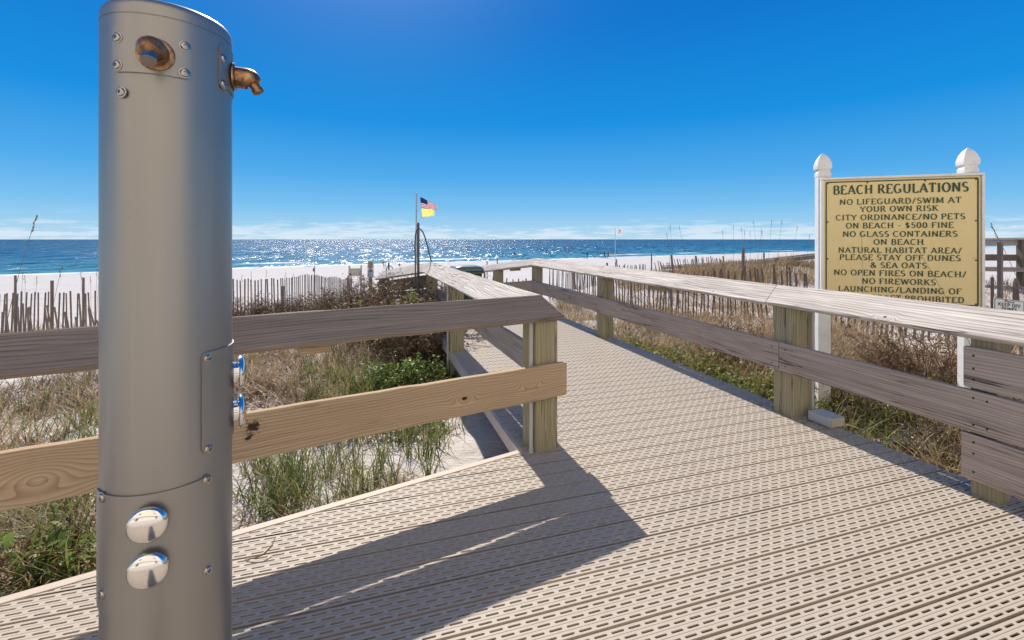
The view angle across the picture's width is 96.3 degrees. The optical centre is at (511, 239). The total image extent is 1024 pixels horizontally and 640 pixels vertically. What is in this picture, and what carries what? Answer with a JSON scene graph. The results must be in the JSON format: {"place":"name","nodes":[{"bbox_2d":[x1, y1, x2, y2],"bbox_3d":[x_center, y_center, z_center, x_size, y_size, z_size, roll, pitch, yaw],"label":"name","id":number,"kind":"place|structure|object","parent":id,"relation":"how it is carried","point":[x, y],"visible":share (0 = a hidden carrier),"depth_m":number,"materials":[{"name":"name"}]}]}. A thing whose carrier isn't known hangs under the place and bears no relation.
{"place":"outdoors","nodes":[
{"label":"outdoors","id":0,"kind":"place"},
{"bbox_2d":[0,307,451,596],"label":"dry grass","id":1,"kind":"structure","parent":0,"point":[251,377],"depth_m":4.60,"materials":[{"name":"beige plant"}]},
{"bbox_2d":[0,249,1023,596],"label":"beach sand","id":2,"kind":"structure","parent":0,"point":[478,439],"depth_m":10.63,"materials":[{"name":"white sand"}]},
{"bbox_2d":[14,275,16,331],"bbox_3d":[-11.271,1.664,10.400,0.035,1.701,0.032,0,0,0],"label":"wooden post","id":3,"kind":"object","parent":2,"relation":"on","point":[15,294],"visible":0.52,"depth_m":10.39,"materials":[{"name":"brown wood"}]},
{"bbox_2d":[4,214,38,332],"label":"sea oats","id":4,"kind":"object","parent":2,"relation":"on","point":[36,218],"visible":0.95,"depth_m":4.21,"materials":[{"name":"beige plant"}]},
{"bbox_2d":[19,272,37,331],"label":"sea oats","id":5,"kind":"object","parent":2,"relation":"on","point":[25,306],"visible":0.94,"depth_m":9.50,"materials":[{"name":"beige plant"}]},
{"bbox_2d":[0,517,95,590],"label":"weed plant","id":6,"kind":"object","parent":2,"relation":"on","point":[59,536],"visible":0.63,"depth_m":2.46,"materials":[{"name":"green plant"}]},
{"bbox_2d":[0,277,95,332],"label":"sand fence","id":7,"kind":"object","parent":2,"relation":"on","point":[84,306],"visible":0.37,"depth_m":11.35,"materials":[{"name":"brown wood"}]},
{"bbox_2d":[0,303,97,332],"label":"sand fence","id":8,"kind":"object","parent":2,"relation":"on","point":[29,325],"visible":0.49,"depth_m":9.88,"materials":[{"name":"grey wood"}]},
{"bbox_2d":[41,265,62,395],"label":"sea oats","id":9,"kind":"object","parent":2,"relation":"on","point":[51,315],"visible":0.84,"depth_m":6.01,"materials":[{"name":"beige plant"}]},
{"bbox_2d":[24,502,95,572],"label":"weed plant","id":10,"kind":"object","parent":2,"relation":"on","point":[92,553],"visible":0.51,"depth_m":2.56,"materials":[{"name":"green plant"}]},
{"bbox_2d":[80,270,97,324],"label":"sea oats","id":11,"kind":"object","parent":2,"relation":"on","point":[95,304],"visible":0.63,"depth_m":9.64,"materials":[{"name":"beige plant"}]},
{"bbox_2d":[232,291,298,316],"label":"bare shrub","id":12,"kind":"object","parent":2,"relation":"on","point":[262,309],"visible":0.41,"depth_m":10.63,"materials":[{"name":"brown plant"}]},
{"bbox_2d":[251,291,320,312],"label":"bare shrub","id":13,"kind":"object","parent":2,"relation":"on","point":[289,300],"visible":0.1,"depth_m":11.58,"materials":[{"name":"brown plant"}]},
{"bbox_2d":[232,274,351,314],"bbox_3d":[-7.395,2.181,16.747,1.482,2.144,8.321,0,0,11],"label":"sand fence","id":14,"kind":"object","parent":2,"relation":"on","point":[336,282],"visible":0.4,"depth_m":14.86,"materials":[{"name":"grey wood"}]},
{"bbox_2d":[313,266,314,293],"bbox_3d":[-10.364,2.317,23.982,0.090,1.852,0.074,0,0,0],"label":"marker pole","id":15,"kind":"object","parent":2,"relation":"on","point":[314,278],"visible":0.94,"depth_m":23.98,"materials":[{"name":"grey wood"}]},
{"bbox_2d":[278,289,353,312],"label":"bare shrub","id":16,"kind":"object","parent":2,"relation":"on","point":[298,307],"visible":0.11,"depth_m":10.66,"materials":[{"name":"brown plant"}]},
{"bbox_2d":[302,278,373,310],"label":"bare shrub","id":17,"kind":"object","parent":2,"relation":"on","point":[329,294],"visible":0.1,"depth_m":10.26,"materials":[{"name":"brown plant"}]},
{"bbox_2d":[332,291,375,345],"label":"leafy shrub","id":18,"kind":"object","parent":2,"relation":"on","point":[359,307],"visible":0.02,"depth_m":7.61,"materials":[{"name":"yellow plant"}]},
{"bbox_2d":[348,265,361,291],"bbox_3d":[-9.579,2.567,28.000,0.798,1.966,0.075,0,0,0],"label":"notice board","id":19,"kind":"object","parent":2,"relation":"on","point":[355,270],"visible":0.55,"depth_m":27.98,"materials":[{"name":"beige paint"}]},
{"bbox_2d":[302,266,408,309],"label":"bare shrub","id":20,"kind":"object","parent":2,"relation":"on","point":[354,298],"visible":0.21,"depth_m":9.33,"materials":[{"name":"brown plant"}]},
{"bbox_2d":[367,261,373,285],"bbox_3d":[-7.716,2.253,25.047,0.335,2.133,0.127,0,0,0],"label":"notice post","id":21,"kind":"object","parent":2,"relation":"on","point":[371,265],"visible":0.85,"depth_m":24.99,"materials":[{"name":"white wood"}]},
{"bbox_2d":[295,363,449,441],"bbox_3d":[-1.582,1.694,5.066,1.365,0.376,2.444,0,0,-32],"label":"ground cover","id":22,"kind":"object","parent":2,"relation":"on","point":[308,370],"visible":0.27,"depth_m":5.22,"materials":[{"name":"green plant"}]},
{"bbox_2d":[354,284,443,352],"bbox_3d":[-1.853,1.304,7.266,2.104,1.249,1.930,0,0,0],"label":"leafy shrub","id":23,"kind":"object","parent":2,"relation":"on","point":[393,300],"visible":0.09,"depth_m":7.08,"materials":[{"name":"brown plant"}]},
{"bbox_2d":[351,352,456,393],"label":"leafy shrub","id":24,"kind":"object","parent":2,"relation":"on","point":[403,375],"visible":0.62,"depth_m":5.28,"materials":[{"name":"green plant"}]},
{"bbox_2d":[342,260,466,356],"bbox_3d":[-1.606,1.200,7.929,2.586,1.720,2.792,0,0,0],"label":"bare shrub","id":25,"kind":"object","parent":2,"relation":"on","point":[390,289],"visible":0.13,"depth_m":7.78,"materials":[{"name":"brown plant"}]},
{"bbox_2d":[342,277,488,365],"bbox_3d":[-1.173,1.208,6.598,2.149,1.388,2.117,0,0,45],"label":"bare shrub","id":26,"kind":"object","parent":2,"relation":"on","point":[406,343],"visible":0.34,"depth_m":6.33,"materials":[{"name":"brown plant"}]},
{"bbox_2d":[415,193,421,275],"bbox_3d":[-7.169,0.066,35.000,0.524,7.254,0.180,0,0,0],"label":"flagpole","id":27,"kind":"object","parent":2,"relation":"on","point":[416,227],"visible":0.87,"depth_m":34.95,"materials":[{"name":"grey metal"}]},
{"bbox_2d":[421,208,433,216],"bbox_3d":[-6.469,-2.055,35.189,0.993,0.639,0.134,0,0,-15],"label":"flag","id":28,"kind":"object","parent":27,"relation":"attached to","point":[427,212],"visible":1,"depth_m":35.14,"materials":[{"name":"yellow fabric"}]},
{"bbox_2d":[420,197,436,209],"bbox_3d":[-6.386,-2.757,35.208,1.333,0.954,0.158,0,0,-25],"label":"flag","id":29,"kind":"object","parent":27,"relation":"attached to","point":[425,203],"visible":1,"depth_m":35.14,"materials":[{"name":"multicoloured fabric"}]},
{"bbox_2d":[414,223,431,297],"bbox_3d":[-1.501,0.860,7.750,0.316,2.280,0.059,0,0,-27],"label":"pipe stand","id":30,"kind":"object","parent":2,"relation":"on","point":[417,231],"visible":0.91,"depth_m":7.70,"materials":[{"name":"grey metal"}]},
{"bbox_2d":[404,354,458,384],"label":"leafy shrub","id":31,"kind":"object","parent":2,"relation":"on","point":[438,370],"visible":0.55,"depth_m":5.53,"materials":[{"name":"green plant"}]},
{"bbox_2d":[375,262,559,371],"bbox_3d":[-1.022,1.337,6.376,0.762,1.926,7.178,0,0,-24],"label":"timber railing","id":32,"kind":"object","parent":2,"relation":"on","point":[504,340],"visible":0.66,"depth_m":5.32,"materials":[{"name":"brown wood"}]},
{"bbox_2d":[0,339,960,592],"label":"beach grass","id":33,"kind":"structure","parent":2,"relation":"on","point":[290,470],"depth_m":3.57,"materials":[{"name":"green plant"}]},
{"bbox_2d":[483,272,526,281],"bbox_3d":[-0.813,1.794,15.654,3.221,1.503,0.115,0,0,19],"label":"sand fence","id":34,"kind":"object","parent":2,"relation":"on","point":[506,278],"visible":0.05,"depth_m":15.45,"materials":[{"name":"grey wood"}]},
{"bbox_2d":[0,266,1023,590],"bbox_3d":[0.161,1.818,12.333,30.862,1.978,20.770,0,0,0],"label":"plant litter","id":35,"kind":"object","parent":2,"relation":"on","point":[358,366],"visible":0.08,"depth_m":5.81,"materials":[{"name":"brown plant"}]},
{"bbox_2d":[8,455,1023,639],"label":"deck frame","id":36,"kind":"object","parent":2,"relation":"on","point":[738,587],"visible":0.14,"depth_m":1.88,"materials":[{"name":"brown"}]},
{"bbox_2d":[0,450,521,604],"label":"boardwalk edge board","id":37,"kind":"object","parent":36,"relation":"on","point":[21,595],"visible":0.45,"depth_m":2.32,"materials":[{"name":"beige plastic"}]},
{"bbox_2d":[434,333,521,451],"bbox_3d":[-0.751,1.443,5.662,0.035,0.090,5.518,0,0,-17],"label":"boardwalk edge board","id":38,"kind":"object","parent":36,"relation":"on","point":[508,440],"visible":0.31,"depth_m":3.60,"materials":[{"name":"grey wood"}]},
{"bbox_2d":[0,318,1023,639],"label":"boardwalk deck","id":39,"kind":"structure","parent":36,"relation":"on","point":[648,438],"depth_m":2.12,"materials":[{"name":"beige plastic"}]},
{"bbox_2d":[96,0,263,639],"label":"shower column","id":40,"kind":"structure","parent":39,"relation":"on","point":[172,77],"depth_m":0.97,"materials":[{"name":"metal"}]},
{"bbox_2d":[244,537,275,559],"bbox_3d":[-1.104,1.373,2.023,0.127,0.048,0.050,0,0,-42],"label":"fallen leaf blade","id":41,"kind":"object","parent":39,"relation":"on","point":[264,553],"visible":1,"depth_m":2.00,"materials":[{"name":"beige plant"}]},
{"bbox_2d":[0,295,566,511],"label":"timber railing","id":42,"kind":"object","parent":39,"relation":"attached to","point":[536,385],"visible":0.81,"depth_m":2.38,"materials":[{"name":"brown wood"}]},
{"bbox_2d":[440,258,1023,510],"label":"timber railing","id":43,"kind":"object","parent":39,"relation":"attached to","point":[986,410],"visible":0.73,"depth_m":3.06,"materials":[{"name":"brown wood"}]},
{"bbox_2d":[808,409,844,427],"bbox_3d":[2.390,1.360,3.487,0.150,0.072,0.188,0,0,-17],"label":"wooden block","id":44,"kind":"object","parent":39,"relation":"on","point":[826,418],"visible":1,"depth_m":3.44,"materials":[{"name":"grey wood"}]},
{"bbox_2d":[573,262,645,289],"bbox_3d":[4.578,1.867,22.178,4.272,1.478,0.657,0,0,-25],"label":"sand fence","id":45,"kind":"object","parent":2,"relation":"on","point":[636,267],"visible":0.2,"depth_m":21.77,"materials":[{"name":"brown wood"}]},
{"bbox_2d":[615,228,615,261],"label":"flag staff","id":46,"kind":"object","parent":2,"relation":"on","point":[615,244],"visible":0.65,"depth_m":41.98,"materials":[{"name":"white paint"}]},
{"bbox_2d":[616,229,622,235],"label":"flag","id":47,"kind":"object","parent":46,"relation":"attached to","point":[619,232],"visible":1,"depth_m":42.10,"materials":[{"name":"white fabric"}]},
{"bbox_2d":[670,255,673,272],"bbox_3d":[5.798,1.285,16.500,0.065,1.468,0.059,-5,0,0],"label":"wooden post","id":48,"kind":"object","parent":2,"relation":"on","point":[672,267],"visible":0.45,"depth_m":16.47,"materials":[{"name":"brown wood"}]},
{"bbox_2d":[667,225,687,274],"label":"sea oats","id":49,"kind":"object","parent":2,"relation":"on","point":[671,245],"visible":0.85,"depth_m":15.03,"materials":[{"name":"beige plant"}]},
{"bbox_2d":[567,317,850,415],"bbox_3d":[1.704,1.596,7.065,1.438,0.812,6.225,0,0,-20],"label":"ground cover","id":50,"kind":"object","parent":2,"relation":"on","point":[684,360],"visible":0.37,"depth_m":5.32,"materials":[{"name":"green plant"}]},
{"bbox_2d":[654,253,770,271],"bbox_3d":[12.580,1.706,25.657,10.902,1.862,0.459,0,0,-17],"label":"sand fence","id":51,"kind":"object","parent":2,"relation":"on","point":[695,260],"visible":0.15,"depth_m":24.66,"materials":[{"name":"brown wood"}]},
{"bbox_2d":[668,308,772,371],"bbox_3d":[2.983,1.380,6.042,1.386,0.939,1.420,0,0,40],"label":"bare shrub","id":52,"kind":"object","parent":2,"relation":"on","point":[725,354],"visible":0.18,"depth_m":6.05,"materials":[{"name":"brown plant"}]},
{"bbox_2d":[722,225,746,279],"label":"sea oats","id":53,"kind":"object","parent":2,"relation":"on","point":[733,252],"visible":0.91,"depth_m":15.04,"materials":[{"name":"beige plant"}]},
{"bbox_2d":[741,248,744,271],"bbox_3d":[8.823,0.984,17.500,0.085,1.284,0.076,0,0,0],"label":"wooden post","id":54,"kind":"object","parent":2,"relation":"on","point":[742,257],"visible":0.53,"depth_m":17.46,"materials":[{"name":"grey wood"}]},
{"bbox_2d":[753,221,771,282],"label":"sea oats","id":55,"kind":"object","parent":2,"relation":"on","point":[761,257],"visible":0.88,"depth_m":15.14,"materials":[{"name":"beige plant"}]},
{"bbox_2d":[549,251,1023,500],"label":"dry grass","id":56,"kind":"structure","parent":2,"relation":"on","point":[780,265],"depth_m":7.86,"materials":[{"name":"beige plant"}]},
{"bbox_2d":[549,242,1023,354],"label":"sand fence","id":57,"kind":"object","parent":2,"relation":"on","point":[1015,295],"visible":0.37,"depth_m":10.74,"materials":[{"name":"brown wood"}]},
{"bbox_2d":[776,222,809,278],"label":"sea oats","id":58,"kind":"object","parent":2,"relation":"on","point":[793,251],"visible":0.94,"depth_m":15.22,"materials":[{"name":"beige plant"}]},
{"bbox_2d":[662,237,1023,286],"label":"distant railing","id":59,"kind":"object","parent":2,"relation":"on","point":[1018,257],"visible":0.18,"depth_m":12.88,"materials":[{"name":"brown wood"}]},
{"bbox_2d":[814,361,884,410],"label":"leafy shrub","id":60,"kind":"object","parent":2,"relation":"on","point":[832,390],"visible":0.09,"depth_m":4.56,"materials":[{"name":"green plant"}]},
{"bbox_2d":[861,230,865,437],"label":"sea oats","id":61,"kind":"object","parent":2,"relation":"on","point":[863,334],"visible":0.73,"depth_m":3.84,"materials":[{"name":"beige plant"}]},
{"bbox_2d":[717,368,1012,496],"bbox_3d":[3.199,1.595,3.788,1.804,0.475,3.457,0,0,-16],"label":"ground cover","id":62,"kind":"object","parent":2,"relation":"on","point":[845,416],"visible":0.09,"depth_m":4.43,"materials":[{"name":"green plant"}]},
{"bbox_2d":[847,365,941,428],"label":"leafy shrub","id":63,"kind":"object","parent":2,"relation":"on","point":[893,413],"visible":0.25,"depth_m":4.20,"materials":[{"name":"green plant"}]},
{"bbox_2d":[835,321,956,384],"bbox_3d":[4.437,1.166,4.860,1.722,1.049,1.529,0,0,38],"label":"bare shrub","id":64,"kind":"object","parent":2,"relation":"on","point":[897,356],"visible":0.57,"depth_m":4.91,"materials":[{"name":"brown plant"}]},
{"bbox_2d":[813,148,984,409],"bbox_3d":[3.615,0.452,4.335,1.283,2.597,0.170,0,0,17],"label":"beach sign","id":65,"kind":"object","parent":2,"relation":"on","point":[905,224],"visible":0.93,"depth_m":4.26,"materials":[{"name":"yellow paint"}]},
{"bbox_2d":[991,223,1023,293],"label":"sea oats","id":66,"kind":"object","parent":2,"relation":"on","point":[1006,254],"visible":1,"depth_m":4.59,"materials":[{"name":"beige plant"}]},
{"bbox_2d":[993,298,1023,310],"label":"dune notice","id":67,"kind":"object","parent":2,"relation":"on","point":[1006,304],"visible":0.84,"depth_m":5.30,"materials":[{"name":"white paint"}]},
{"bbox_2d":[0,239,1023,275],"bbox_3d":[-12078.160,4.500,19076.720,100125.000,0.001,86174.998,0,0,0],"label":"sea water","id":68,"kind":"structure","parent":0,"point":[53,256],"depth_m":185.12,"materials":[{"name":"blue liquid"}]},
{"bbox_2d":[0,0,1023,248],"label":"sky","id":69,"kind":"structure","parent":0,"point":[516,119],"materials":[{"name":"blue"}]},
{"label":"boardwalk ramp","id":70,"kind":"structure","parent":0,"visible":0},
{"bbox_2d":[451,265,483,299],"bbox_3d":[-0.902,0.955,9.041,0.610,0.890,0.629,0,0,-18],"label":"trash can","id":71,"kind":"object","parent":70,"relation":"on","point":[476,270],"visible":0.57,"depth_m":8.80,"materials":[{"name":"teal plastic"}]}
]}

